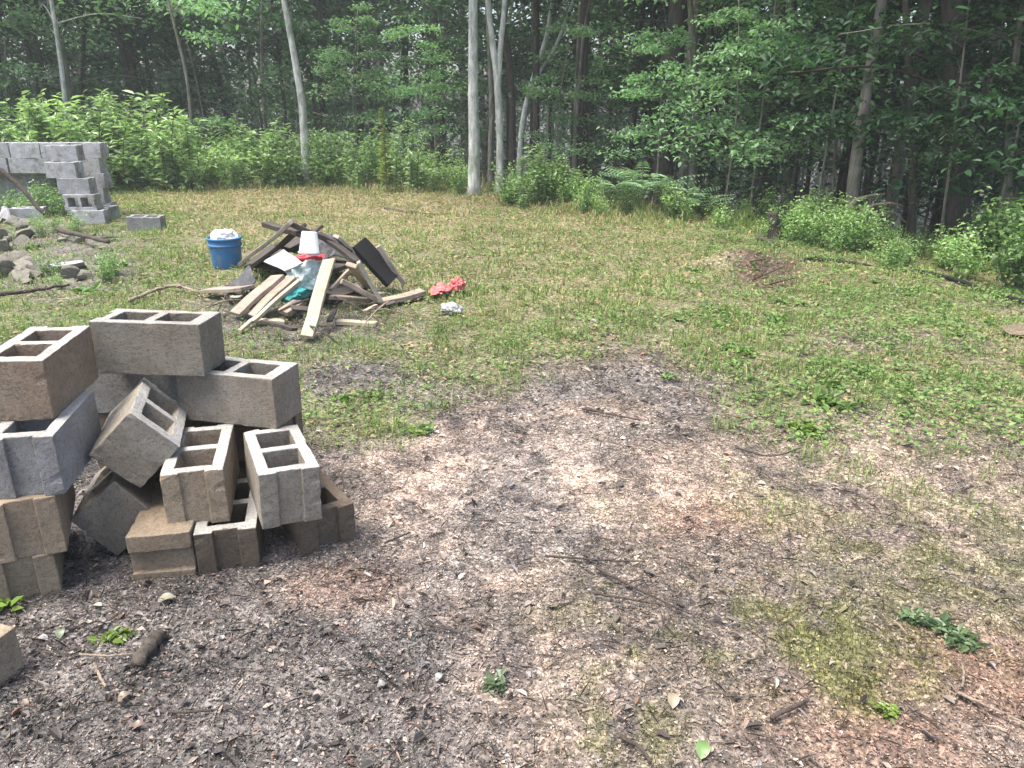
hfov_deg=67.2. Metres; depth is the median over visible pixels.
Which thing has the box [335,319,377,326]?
plank
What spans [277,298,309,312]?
wood scrap
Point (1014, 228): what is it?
weed plant
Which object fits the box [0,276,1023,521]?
grass
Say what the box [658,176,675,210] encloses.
weed plant
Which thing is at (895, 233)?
weed plant
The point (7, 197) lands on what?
weed plant
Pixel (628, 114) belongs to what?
understory sapling
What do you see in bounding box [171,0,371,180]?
forest tree
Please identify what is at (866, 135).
forest tree
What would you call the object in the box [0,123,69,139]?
weed plant
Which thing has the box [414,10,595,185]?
forest tree
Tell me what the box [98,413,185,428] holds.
concrete block
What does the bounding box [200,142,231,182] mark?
weed plant
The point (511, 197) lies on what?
weed plant
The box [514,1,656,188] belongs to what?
forest tree
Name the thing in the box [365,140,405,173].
weed plant
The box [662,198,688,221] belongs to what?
weed plant
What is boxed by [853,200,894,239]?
weed plant
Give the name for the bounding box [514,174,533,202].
weed plant
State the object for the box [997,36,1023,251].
understory sapling
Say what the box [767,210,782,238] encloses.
tree stump
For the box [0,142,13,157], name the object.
concrete block
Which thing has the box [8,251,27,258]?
concrete chunk
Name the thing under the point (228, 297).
wood scrap
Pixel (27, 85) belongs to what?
forest tree
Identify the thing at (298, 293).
plastic bag
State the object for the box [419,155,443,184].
weed plant
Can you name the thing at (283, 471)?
concrete block
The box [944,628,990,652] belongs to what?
weed plant
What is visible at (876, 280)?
weed plant
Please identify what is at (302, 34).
understory sapling
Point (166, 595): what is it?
fallen leaf
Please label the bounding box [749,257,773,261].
dead root
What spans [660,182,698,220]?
weed plant
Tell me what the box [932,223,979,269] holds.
weed plant
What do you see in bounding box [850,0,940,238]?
forest tree
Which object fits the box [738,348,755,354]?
weed plant
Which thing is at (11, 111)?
weed plant
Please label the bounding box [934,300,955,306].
weed plant
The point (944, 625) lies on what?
weed plant
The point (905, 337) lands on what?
weed plant
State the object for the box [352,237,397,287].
charred slab
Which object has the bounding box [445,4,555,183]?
forest tree
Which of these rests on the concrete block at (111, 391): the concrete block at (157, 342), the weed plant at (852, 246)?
the concrete block at (157, 342)
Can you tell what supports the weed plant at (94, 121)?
on the ground at (926, 704)
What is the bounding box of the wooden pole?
[0,167,47,215]
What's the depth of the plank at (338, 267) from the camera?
6.74 m
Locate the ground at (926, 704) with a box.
[0,108,1023,767]
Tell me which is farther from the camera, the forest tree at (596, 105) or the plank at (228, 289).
the forest tree at (596, 105)
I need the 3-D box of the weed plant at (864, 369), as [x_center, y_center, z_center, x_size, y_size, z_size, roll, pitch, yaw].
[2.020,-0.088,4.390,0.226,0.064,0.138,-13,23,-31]
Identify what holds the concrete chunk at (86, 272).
on the ground at (926, 704)
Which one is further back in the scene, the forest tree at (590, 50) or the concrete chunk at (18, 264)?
the forest tree at (590, 50)
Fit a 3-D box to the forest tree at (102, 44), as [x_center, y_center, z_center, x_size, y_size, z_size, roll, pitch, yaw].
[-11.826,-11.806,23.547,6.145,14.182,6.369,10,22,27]
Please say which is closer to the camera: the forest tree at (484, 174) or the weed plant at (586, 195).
the weed plant at (586, 195)
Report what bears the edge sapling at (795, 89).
on the ground at (926, 704)
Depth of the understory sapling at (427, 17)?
17.16 m
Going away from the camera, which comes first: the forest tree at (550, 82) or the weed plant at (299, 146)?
the weed plant at (299, 146)
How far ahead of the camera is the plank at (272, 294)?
5.54 m
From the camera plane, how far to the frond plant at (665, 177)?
10.63 m
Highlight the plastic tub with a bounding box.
[298,231,319,254]
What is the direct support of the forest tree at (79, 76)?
on the ground at (926, 704)
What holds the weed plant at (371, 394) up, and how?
on the ground at (926, 704)
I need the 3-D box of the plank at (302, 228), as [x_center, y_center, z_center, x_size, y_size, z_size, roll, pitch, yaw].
[-1.476,-1.135,5.990,0.543,0.048,0.094,22,6,-34]
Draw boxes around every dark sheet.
[229,265,255,285]
[318,234,347,262]
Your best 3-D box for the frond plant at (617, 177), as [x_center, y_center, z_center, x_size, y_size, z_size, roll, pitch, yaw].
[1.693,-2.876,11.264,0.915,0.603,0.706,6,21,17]
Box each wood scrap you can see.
[226,294,232,302]
[230,295,242,298]
[262,320,297,330]
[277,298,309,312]
[290,305,321,314]
[326,308,337,321]
[372,301,395,309]
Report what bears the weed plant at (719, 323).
on the ground at (926, 704)
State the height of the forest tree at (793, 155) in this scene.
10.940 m
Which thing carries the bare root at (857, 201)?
on the grass at (589, 217)
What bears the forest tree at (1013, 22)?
on the ground at (926, 704)
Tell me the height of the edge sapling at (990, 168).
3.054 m
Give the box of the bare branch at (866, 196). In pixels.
[848,193,884,207]
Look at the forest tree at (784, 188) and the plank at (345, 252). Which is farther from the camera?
the forest tree at (784, 188)
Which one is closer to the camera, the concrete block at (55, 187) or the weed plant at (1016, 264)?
the weed plant at (1016, 264)
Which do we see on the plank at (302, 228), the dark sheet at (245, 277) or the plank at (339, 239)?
the plank at (339, 239)
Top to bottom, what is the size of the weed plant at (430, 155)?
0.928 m
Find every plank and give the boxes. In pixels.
[199,284,254,293]
[230,274,284,316]
[238,218,294,266]
[244,225,323,267]
[247,275,296,316]
[249,261,351,273]
[249,283,367,302]
[250,223,306,268]
[257,318,284,324]
[261,221,300,237]
[275,244,349,263]
[278,300,306,315]
[290,223,352,252]
[300,258,335,338]
[317,231,361,263]
[332,234,363,263]
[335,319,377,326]
[340,279,377,301]
[345,262,374,288]
[374,288,425,302]
[376,244,405,284]
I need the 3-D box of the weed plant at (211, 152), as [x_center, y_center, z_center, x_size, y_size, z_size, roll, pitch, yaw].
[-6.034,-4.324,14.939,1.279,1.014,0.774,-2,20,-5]
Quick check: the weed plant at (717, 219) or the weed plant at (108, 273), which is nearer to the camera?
the weed plant at (108, 273)
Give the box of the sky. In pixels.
[1,0,1014,107]
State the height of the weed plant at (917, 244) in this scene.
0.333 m
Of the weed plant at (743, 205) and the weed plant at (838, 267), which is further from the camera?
the weed plant at (743, 205)
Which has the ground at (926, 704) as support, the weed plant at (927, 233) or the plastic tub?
the weed plant at (927, 233)
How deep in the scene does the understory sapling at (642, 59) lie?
13.78 m
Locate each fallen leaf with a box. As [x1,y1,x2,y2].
[55,629,64,638]
[118,691,130,701]
[132,720,145,729]
[158,592,175,601]
[377,680,386,686]
[435,672,442,680]
[667,693,679,708]
[696,740,710,758]
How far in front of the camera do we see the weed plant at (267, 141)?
14.34 m
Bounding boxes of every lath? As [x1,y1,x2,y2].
[238,315,255,332]
[251,279,300,323]
[328,269,350,290]
[329,295,371,302]
[356,260,383,301]
[363,304,377,312]
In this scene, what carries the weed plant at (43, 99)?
on the ground at (926, 704)
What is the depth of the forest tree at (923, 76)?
13.41 m
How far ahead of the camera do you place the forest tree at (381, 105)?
28.43 m
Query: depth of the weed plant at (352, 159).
14.10 m
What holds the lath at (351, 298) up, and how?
on the ground at (926, 704)
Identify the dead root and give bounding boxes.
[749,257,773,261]
[752,263,783,280]
[769,277,797,284]
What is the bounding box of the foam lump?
[440,301,463,314]
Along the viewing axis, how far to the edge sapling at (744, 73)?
9.79 m
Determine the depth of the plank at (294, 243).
6.71 m
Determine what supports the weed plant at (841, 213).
on the ground at (926, 704)
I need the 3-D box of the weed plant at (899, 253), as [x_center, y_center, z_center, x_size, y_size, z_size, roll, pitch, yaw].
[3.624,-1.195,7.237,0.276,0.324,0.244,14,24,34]
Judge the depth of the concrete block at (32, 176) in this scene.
10.56 m
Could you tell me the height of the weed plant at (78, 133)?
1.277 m
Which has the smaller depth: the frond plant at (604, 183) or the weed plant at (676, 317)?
the weed plant at (676, 317)
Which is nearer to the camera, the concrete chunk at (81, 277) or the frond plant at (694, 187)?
the concrete chunk at (81, 277)
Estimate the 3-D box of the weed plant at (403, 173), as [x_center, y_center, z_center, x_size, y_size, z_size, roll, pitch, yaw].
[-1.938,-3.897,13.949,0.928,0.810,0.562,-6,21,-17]
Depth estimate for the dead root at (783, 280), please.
6.42 m
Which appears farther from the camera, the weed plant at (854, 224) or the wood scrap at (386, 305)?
the weed plant at (854, 224)
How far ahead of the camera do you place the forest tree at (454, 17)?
25.74 m
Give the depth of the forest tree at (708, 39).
13.86 m
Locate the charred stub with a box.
[130,629,166,669]
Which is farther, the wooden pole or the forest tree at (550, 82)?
the forest tree at (550, 82)
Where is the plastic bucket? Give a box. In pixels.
[206,235,243,269]
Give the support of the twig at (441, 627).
on the ground at (926, 704)
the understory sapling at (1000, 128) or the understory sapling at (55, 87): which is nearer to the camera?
the understory sapling at (1000, 128)
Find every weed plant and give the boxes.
[0,98,36,141]
[0,98,43,141]
[0,109,42,141]
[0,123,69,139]
[0,130,38,141]
[0,186,16,211]
[0,595,24,611]
[1,109,92,140]
[8,127,22,141]
[9,190,29,206]
[11,92,76,141]
[13,177,57,206]
[14,89,144,189]
[15,100,88,140]
[16,89,118,136]
[25,211,49,236]
[28,179,65,216]
[29,248,69,276]
[30,94,69,141]
[33,92,127,135]
[36,116,66,141]
[41,211,63,231]
[42,126,102,141]
[47,270,67,288]
[55,91,153,185]
[57,112,81,135]
[58,210,88,232]
[62,115,112,161]
[64,94,161,187]
[64,116,127,191]
[65,120,94,141]
[69,281,100,293]
[70,89,153,180]
[74,113,116,184]
[87,255,122,283]
[87,624,138,645]
[89,88,153,149]
[89,111,121,178]
[89,242,128,274]
[97,94,157,154]
[98,114,142,154]
[102,261,111,278]
[104,92,168,186]
[106,146,145,188]
[112,259,129,268]
[117,114,176,190]
[130,91,184,191]
[134,111,192,153]
[137,134,169,187]
[145,114,186,186]
[148,115,208,190]
[156,109,221,189]
[163,136,230,175]
[166,125,204,185]
[181,130,213,182]
[187,112,243,175]
[190,120,231,181]
[195,136,244,184]
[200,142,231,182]
[212,128,276,180]
[213,136,245,179]
[214,136,243,165]
[216,155,241,189]
[221,150,242,187]
[222,127,257,172]
[227,116,282,186]
[238,132,298,182]
[246,125,285,179]
[246,134,276,186]
[254,136,305,187]
[255,128,282,184]
[261,125,288,180]
[270,137,315,186]
[279,122,346,180]
[285,134,316,167]
[291,130,330,179]
[301,136,349,184]
[309,128,356,180]
[310,151,327,180]
[312,131,344,168]
[319,140,350,184]
[330,391,354,400]
[337,135,368,178]
[341,143,368,187]
[345,120,406,185]
[345,132,398,183]
[352,127,410,166]
[356,389,381,401]
[360,142,397,182]
[363,142,397,184]
[364,139,402,185]
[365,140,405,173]
[367,136,392,163]
[375,147,393,182]
[376,148,416,183]
[377,107,395,190]
[380,147,428,186]
[389,118,428,190]
[399,422,435,437]
[404,148,436,189]
[413,141,444,180]
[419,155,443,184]
[421,161,443,191]
[436,146,467,182]
[439,164,460,189]
[440,161,467,194]
[441,156,465,188]
[456,162,467,192]
[480,667,509,695]
[488,160,529,204]
[494,178,526,203]
[496,174,514,201]
[506,175,528,200]
[510,177,534,207]
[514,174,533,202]
[516,141,548,205]
[524,149,571,204]
[527,143,558,197]
[531,157,569,203]
[546,151,581,202]
[549,164,588,205]
[553,171,589,201]
[553,183,572,203]
[569,173,608,210]
[570,166,592,193]
[570,176,607,212]
[578,192,593,212]
[589,190,614,213]
[615,174,642,211]
[615,182,643,216]
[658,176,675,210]
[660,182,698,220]
[660,370,679,379]
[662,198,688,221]
[667,312,686,321]
[669,201,692,217]
[683,194,699,212]
[683,267,704,273]
[684,174,721,215]
[687,200,709,217]
[705,195,737,227]
[707,199,727,218]
[713,321,737,329]
[716,341,740,349]
[726,343,756,356]
[735,192,762,219]
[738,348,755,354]
[754,204,794,234]
[756,188,792,221]
[757,182,795,219]
[760,313,793,321]
[772,207,807,239]
[778,188,820,238]
[787,200,839,245]
[787,203,831,244]
[787,416,828,438]
[790,189,846,226]
[795,206,820,235]
[795,299,809,307]
[797,189,840,235]
[800,385,836,411]
[805,220,839,245]
[811,390,852,404]
[813,188,849,231]
[816,204,855,244]
[818,376,842,388]
[820,223,848,252]
[822,198,878,226]
[825,265,848,271]
[827,192,894,247]
[828,398,869,413]
[831,205,886,253]
[831,208,876,245]
[834,195,877,233]
[846,364,874,375]
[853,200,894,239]
[861,277,885,282]
[867,701,901,725]
[869,227,918,262]
[873,237,913,268]
[879,221,906,245]
[879,340,903,348]
[883,240,911,264]
[883,350,901,355]
[892,383,918,395]
[894,334,910,341]
[896,406,916,418]
[896,606,929,626]
[903,229,918,243]
[903,239,921,261]
[907,231,932,257]
[915,234,933,254]
[916,221,952,250]
[918,611,971,640]
[926,228,963,266]
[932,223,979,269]
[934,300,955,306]
[938,328,961,336]
[939,219,997,280]
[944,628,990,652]
[960,190,1008,260]
[962,284,982,290]
[969,209,1023,292]
[972,186,1023,263]
[973,211,1012,254]
[978,317,1002,324]
[986,192,1023,255]
[988,196,1023,272]
[1002,210,1023,258]
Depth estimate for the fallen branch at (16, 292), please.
6.13 m
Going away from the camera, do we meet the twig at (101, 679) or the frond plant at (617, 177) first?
the twig at (101, 679)
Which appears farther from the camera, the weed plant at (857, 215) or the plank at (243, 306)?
the weed plant at (857, 215)
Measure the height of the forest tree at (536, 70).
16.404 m
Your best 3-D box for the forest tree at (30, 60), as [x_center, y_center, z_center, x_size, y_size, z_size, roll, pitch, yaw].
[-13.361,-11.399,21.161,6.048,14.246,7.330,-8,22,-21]
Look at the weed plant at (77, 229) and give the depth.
8.92 m
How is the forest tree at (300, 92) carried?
on the ground at (926, 704)
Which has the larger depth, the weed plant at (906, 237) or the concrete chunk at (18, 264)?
the weed plant at (906, 237)
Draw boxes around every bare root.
[843,197,871,220]
[859,202,902,217]
[867,210,904,222]
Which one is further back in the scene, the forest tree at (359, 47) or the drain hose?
the forest tree at (359, 47)
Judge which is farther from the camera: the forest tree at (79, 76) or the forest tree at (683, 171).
the forest tree at (79, 76)
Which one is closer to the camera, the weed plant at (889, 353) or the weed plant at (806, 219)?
the weed plant at (889, 353)
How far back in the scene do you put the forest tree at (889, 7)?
14.55 m
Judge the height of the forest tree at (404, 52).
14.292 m
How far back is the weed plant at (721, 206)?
10.15 m
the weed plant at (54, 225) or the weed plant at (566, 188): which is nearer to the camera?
the weed plant at (54, 225)
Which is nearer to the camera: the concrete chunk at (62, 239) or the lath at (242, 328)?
the lath at (242, 328)
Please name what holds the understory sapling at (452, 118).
on the ground at (926, 704)
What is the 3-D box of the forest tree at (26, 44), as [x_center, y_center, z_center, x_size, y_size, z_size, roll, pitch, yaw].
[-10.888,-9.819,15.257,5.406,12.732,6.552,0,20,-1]
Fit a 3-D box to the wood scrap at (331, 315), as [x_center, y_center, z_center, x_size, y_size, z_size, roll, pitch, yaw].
[-1.246,-0.474,5.327,0.049,0.018,0.197,-11,31,5]
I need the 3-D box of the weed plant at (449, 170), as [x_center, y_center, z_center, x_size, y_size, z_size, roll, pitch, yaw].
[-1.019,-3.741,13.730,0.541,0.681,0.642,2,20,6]
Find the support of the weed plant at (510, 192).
on the ground at (926, 704)
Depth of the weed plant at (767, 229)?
8.75 m
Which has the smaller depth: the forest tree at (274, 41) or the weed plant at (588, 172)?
the weed plant at (588, 172)
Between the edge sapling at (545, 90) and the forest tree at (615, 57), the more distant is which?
the forest tree at (615, 57)
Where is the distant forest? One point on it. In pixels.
(545, 129)
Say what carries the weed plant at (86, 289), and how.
on the ground at (926, 704)
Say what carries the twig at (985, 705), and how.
on the ground at (926, 704)
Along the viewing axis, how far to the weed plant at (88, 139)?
13.05 m
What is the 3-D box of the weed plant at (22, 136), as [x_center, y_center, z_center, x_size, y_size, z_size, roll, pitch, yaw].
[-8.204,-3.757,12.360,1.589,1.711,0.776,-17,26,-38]
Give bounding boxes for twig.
[78,653,133,656]
[93,662,106,687]
[168,709,213,713]
[195,293,228,311]
[205,297,240,308]
[299,321,338,344]
[326,293,372,317]
[360,300,392,329]
[384,532,410,543]
[424,622,484,647]
[545,555,644,565]
[582,408,639,420]
[584,406,601,413]
[590,591,660,609]
[595,566,692,614]
[619,734,651,762]
[735,447,800,456]
[770,698,808,720]
[957,691,1023,723]
[960,664,964,687]
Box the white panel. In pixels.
[263,249,302,271]
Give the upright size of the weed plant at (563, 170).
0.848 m
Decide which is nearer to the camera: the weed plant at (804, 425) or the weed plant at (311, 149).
the weed plant at (804, 425)
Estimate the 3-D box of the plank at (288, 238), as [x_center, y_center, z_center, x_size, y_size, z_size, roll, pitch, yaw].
[-1.990,-1.127,6.456,1.011,0.042,0.174,-17,24,49]
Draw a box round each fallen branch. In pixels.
[0,283,69,295]
[55,227,117,243]
[128,283,198,301]
[384,207,445,214]
[755,234,778,244]
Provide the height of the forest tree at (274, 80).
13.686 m
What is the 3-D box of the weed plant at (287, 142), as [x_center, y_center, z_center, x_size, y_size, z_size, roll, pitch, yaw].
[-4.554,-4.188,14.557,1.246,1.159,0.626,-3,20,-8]
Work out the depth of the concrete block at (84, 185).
9.76 m
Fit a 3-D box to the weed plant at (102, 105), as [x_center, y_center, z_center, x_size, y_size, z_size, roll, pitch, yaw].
[-7.156,-4.101,13.179,2.002,1.787,0.978,-4,20,-10]
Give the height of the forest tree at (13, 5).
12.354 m
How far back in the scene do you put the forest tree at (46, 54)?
23.57 m
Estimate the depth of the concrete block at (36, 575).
2.39 m
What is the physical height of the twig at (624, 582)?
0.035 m
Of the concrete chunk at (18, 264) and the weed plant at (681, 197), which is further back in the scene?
the weed plant at (681, 197)
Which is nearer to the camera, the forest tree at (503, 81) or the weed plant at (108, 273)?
the weed plant at (108, 273)
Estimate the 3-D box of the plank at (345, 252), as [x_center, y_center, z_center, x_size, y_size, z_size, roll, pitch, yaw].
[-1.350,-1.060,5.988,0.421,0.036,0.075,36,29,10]
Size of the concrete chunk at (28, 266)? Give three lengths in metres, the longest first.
0.216 x 0.169 x 0.109 m
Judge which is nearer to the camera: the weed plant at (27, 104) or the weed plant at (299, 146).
the weed plant at (27, 104)
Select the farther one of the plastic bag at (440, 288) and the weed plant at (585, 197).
the weed plant at (585, 197)
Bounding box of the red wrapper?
[290,254,325,260]
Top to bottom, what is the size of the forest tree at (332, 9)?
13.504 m
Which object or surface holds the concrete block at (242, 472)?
on the ground at (926, 704)
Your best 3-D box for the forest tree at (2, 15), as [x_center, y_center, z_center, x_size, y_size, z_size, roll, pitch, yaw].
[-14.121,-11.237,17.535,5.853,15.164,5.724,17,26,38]
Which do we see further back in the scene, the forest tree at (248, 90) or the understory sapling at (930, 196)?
the forest tree at (248, 90)
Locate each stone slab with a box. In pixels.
[0,206,21,220]
[50,260,86,268]
[1001,323,1023,336]
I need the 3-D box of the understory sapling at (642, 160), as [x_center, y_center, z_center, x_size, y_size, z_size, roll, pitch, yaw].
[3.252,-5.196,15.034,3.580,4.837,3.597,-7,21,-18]
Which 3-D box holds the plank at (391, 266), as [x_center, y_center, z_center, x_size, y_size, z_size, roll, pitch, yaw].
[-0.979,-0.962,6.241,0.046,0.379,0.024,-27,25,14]
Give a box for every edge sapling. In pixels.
[0,6,63,138]
[291,1,406,158]
[371,20,465,153]
[508,22,611,176]
[594,24,753,207]
[648,0,855,212]
[655,0,809,213]
[731,0,964,208]
[750,0,928,203]
[876,0,1023,250]
[932,0,1023,251]
[976,64,1023,183]
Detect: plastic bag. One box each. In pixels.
[210,229,237,238]
[280,286,312,302]
[286,259,320,289]
[428,281,452,294]
[449,276,466,290]
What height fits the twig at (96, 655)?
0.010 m
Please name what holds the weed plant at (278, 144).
on the ground at (926, 704)
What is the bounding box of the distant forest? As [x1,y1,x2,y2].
[0,0,1023,237]
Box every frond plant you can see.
[583,177,641,211]
[599,164,659,199]
[604,160,674,210]
[626,170,703,212]
[663,182,721,214]
[687,190,735,216]
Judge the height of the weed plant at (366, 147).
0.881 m
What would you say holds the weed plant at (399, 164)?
on the ground at (926, 704)
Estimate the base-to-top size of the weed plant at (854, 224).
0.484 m
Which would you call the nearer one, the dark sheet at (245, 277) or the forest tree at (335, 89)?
the dark sheet at (245, 277)
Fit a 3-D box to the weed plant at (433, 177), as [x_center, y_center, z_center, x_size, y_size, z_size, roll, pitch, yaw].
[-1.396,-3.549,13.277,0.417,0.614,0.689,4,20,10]
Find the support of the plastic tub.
on the red wrapper
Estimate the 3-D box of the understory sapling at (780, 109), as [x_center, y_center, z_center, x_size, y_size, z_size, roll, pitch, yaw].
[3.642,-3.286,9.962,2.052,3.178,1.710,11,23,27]
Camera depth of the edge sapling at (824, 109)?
9.00 m
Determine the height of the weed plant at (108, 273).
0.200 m
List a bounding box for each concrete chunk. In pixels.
[0,228,7,237]
[0,239,9,251]
[0,253,17,261]
[0,255,14,268]
[0,268,13,275]
[3,215,19,224]
[3,236,13,241]
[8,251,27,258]
[11,269,29,282]
[12,234,28,244]
[12,260,33,269]
[14,228,34,237]
[15,218,32,229]
[18,256,42,265]
[20,264,44,272]
[20,277,32,283]
[21,267,43,278]
[28,226,37,232]
[42,261,56,271]
[43,218,51,223]
[55,237,66,242]
[61,265,79,278]
[74,237,84,243]
[74,275,86,279]
[77,270,92,280]
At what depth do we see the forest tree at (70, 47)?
28.35 m
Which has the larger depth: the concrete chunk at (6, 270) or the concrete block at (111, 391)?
the concrete chunk at (6, 270)
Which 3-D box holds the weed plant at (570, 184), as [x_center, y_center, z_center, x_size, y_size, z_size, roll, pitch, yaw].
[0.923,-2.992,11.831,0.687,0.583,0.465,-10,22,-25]
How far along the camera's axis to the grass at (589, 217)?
8.96 m
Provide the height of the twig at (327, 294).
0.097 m
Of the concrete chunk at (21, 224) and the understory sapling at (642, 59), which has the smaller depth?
the concrete chunk at (21, 224)
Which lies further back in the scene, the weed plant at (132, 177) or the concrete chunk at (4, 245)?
the weed plant at (132, 177)
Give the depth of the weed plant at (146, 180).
13.67 m
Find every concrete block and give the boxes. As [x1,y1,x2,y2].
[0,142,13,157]
[0,158,9,172]
[0,173,26,186]
[0,186,25,200]
[0,202,22,210]
[0,326,98,420]
[0,390,100,498]
[0,484,75,563]
[0,552,64,600]
[0,624,24,686]
[8,142,44,157]
[8,158,39,172]
[9,206,48,220]
[22,201,57,215]
[24,186,52,200]
[25,173,56,186]
[37,158,49,172]
[39,142,71,157]
[43,161,84,177]
[44,145,84,160]
[52,186,62,200]
[52,202,78,215]
[56,177,97,193]
[62,193,103,209]
[70,142,108,157]
[70,209,110,224]
[71,465,162,555]
[75,188,110,202]
[82,158,107,172]
[85,172,112,187]
[85,373,178,412]
[88,309,225,376]
[89,201,116,204]
[89,377,186,487]
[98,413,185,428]
[103,205,119,219]
[125,481,197,580]
[126,214,166,231]
[160,424,239,523]
[175,357,301,428]
[185,411,302,460]
[193,477,263,573]
[238,461,246,478]
[243,425,321,528]
[281,470,355,554]
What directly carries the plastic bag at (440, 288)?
on the ground at (926, 704)
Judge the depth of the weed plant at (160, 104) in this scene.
13.95 m
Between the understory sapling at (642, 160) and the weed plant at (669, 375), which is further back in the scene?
the understory sapling at (642, 160)
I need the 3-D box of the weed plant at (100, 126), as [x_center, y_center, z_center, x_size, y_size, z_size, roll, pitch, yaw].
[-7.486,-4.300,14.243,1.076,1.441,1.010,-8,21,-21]
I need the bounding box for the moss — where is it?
[500,461,1023,767]
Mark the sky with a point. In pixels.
(493, 11)
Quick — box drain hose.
[794,257,1023,303]
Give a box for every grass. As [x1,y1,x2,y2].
[0,141,1023,297]
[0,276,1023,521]
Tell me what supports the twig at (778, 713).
on the ground at (926, 704)
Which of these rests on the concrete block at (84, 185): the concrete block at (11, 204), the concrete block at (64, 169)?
the concrete block at (64, 169)
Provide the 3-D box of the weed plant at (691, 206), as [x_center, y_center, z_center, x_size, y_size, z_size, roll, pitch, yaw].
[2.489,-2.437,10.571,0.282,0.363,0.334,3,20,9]
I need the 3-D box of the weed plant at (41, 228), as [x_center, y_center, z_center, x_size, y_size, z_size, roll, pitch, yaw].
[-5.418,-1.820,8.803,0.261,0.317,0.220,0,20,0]
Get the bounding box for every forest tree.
[0,0,19,16]
[0,0,58,104]
[0,0,77,138]
[0,0,119,110]
[0,0,160,138]
[0,0,189,122]
[0,2,100,99]
[0,25,62,120]
[0,33,78,121]
[0,36,76,128]
[3,0,251,143]
[10,0,136,127]
[10,0,223,128]
[10,1,159,126]
[15,9,204,109]
[18,1,120,111]
[20,0,122,115]
[29,0,144,133]
[51,0,194,146]
[51,0,271,143]
[78,0,253,147]
[79,0,311,140]
[88,7,245,128]
[90,1,186,136]
[91,0,245,132]
[121,0,269,145]
[142,0,260,145]
[147,12,221,142]
[149,0,352,151]
[155,0,325,137]
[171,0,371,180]
[191,0,409,152]
[193,32,334,142]
[212,0,363,157]
[219,12,337,150]
[225,0,404,124]
[248,2,417,157]
[255,12,412,175]
[259,26,380,147]
[269,3,415,175]
[271,0,464,180]
[281,0,310,185]
[292,0,387,175]
[300,0,377,176]
[307,0,426,154]
[327,0,530,170]
[327,2,450,163]
[331,0,451,182]
[349,0,483,180]
[351,15,423,154]
[370,0,498,127]
[374,0,494,160]
[378,0,634,174]
[389,0,543,185]
[400,0,594,174]
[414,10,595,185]
[420,0,571,152]
[445,0,567,116]
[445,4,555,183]
[453,0,618,191]
[459,0,632,175]
[466,0,481,196]
[479,0,590,201]
[480,4,637,179]
[485,0,518,194]
[485,3,494,191]
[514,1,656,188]
[515,1,638,144]
[516,0,574,180]
[517,0,686,204]
[528,2,649,194]
[533,0,539,169]
[540,0,761,205]
[545,0,711,203]
[557,0,728,199]
[565,0,732,198]
[566,0,742,168]
[577,0,588,192]
[579,0,770,206]
[586,0,796,202]
[588,6,755,186]
[589,1,751,198]
[590,0,709,205]
[600,5,756,205]
[606,4,749,214]
[635,0,893,200]
[646,0,863,172]
[657,0,780,207]
[697,1,796,216]
[697,1,803,196]
[698,5,758,212]
[702,0,845,203]
[705,1,882,221]
[706,0,757,209]
[709,4,890,215]
[719,0,820,219]
[722,0,1023,240]
[722,7,825,215]
[726,0,1023,246]
[740,0,1017,212]
[745,1,887,182]
[752,0,784,219]
[760,0,1006,230]
[762,0,1023,236]
[766,0,986,205]
[772,0,987,183]
[797,0,1023,251]
[797,11,916,229]
[802,21,1004,204]
[834,1,876,217]
[845,0,886,215]
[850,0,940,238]
[852,25,1023,230]
[879,18,1013,233]
[886,0,1017,21]
[889,0,1020,219]
[898,5,1010,239]
[909,0,1023,235]
[929,10,1023,242]
[930,1,1022,182]
[932,37,1023,217]
[933,26,1018,178]
[993,20,1023,40]
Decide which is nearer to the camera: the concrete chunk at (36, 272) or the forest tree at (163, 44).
the concrete chunk at (36, 272)
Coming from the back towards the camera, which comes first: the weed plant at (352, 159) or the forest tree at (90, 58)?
the forest tree at (90, 58)
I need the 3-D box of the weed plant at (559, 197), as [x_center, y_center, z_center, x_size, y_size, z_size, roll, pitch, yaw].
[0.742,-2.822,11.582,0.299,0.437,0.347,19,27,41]
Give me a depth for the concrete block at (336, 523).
2.68 m
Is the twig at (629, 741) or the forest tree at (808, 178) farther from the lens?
the forest tree at (808, 178)
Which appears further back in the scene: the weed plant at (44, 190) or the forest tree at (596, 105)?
the forest tree at (596, 105)
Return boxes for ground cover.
[0,182,1023,444]
[0,220,1023,452]
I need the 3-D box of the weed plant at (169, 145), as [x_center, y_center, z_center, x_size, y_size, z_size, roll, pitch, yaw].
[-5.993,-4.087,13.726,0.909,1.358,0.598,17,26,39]
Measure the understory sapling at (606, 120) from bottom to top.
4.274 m
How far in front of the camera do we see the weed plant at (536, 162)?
11.39 m
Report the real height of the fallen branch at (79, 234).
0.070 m
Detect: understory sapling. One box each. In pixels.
[0,22,77,138]
[32,82,83,126]
[118,47,212,146]
[144,0,262,145]
[164,47,260,148]
[194,84,257,181]
[216,0,364,151]
[216,104,262,178]
[231,116,257,153]
[294,45,421,153]
[373,0,504,167]
[401,49,517,171]
[560,90,645,199]
[566,117,619,202]
[588,0,750,184]
[588,1,763,200]
[588,31,746,194]
[624,81,722,206]
[698,0,889,186]
[701,0,901,216]
[703,27,829,212]
[703,128,807,214]
[713,0,885,207]
[784,6,1023,217]
[822,39,1022,238]
[885,0,1023,231]
[971,45,1023,232]
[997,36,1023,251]
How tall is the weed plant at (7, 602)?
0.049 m
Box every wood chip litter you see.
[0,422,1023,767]
[2,280,1023,443]

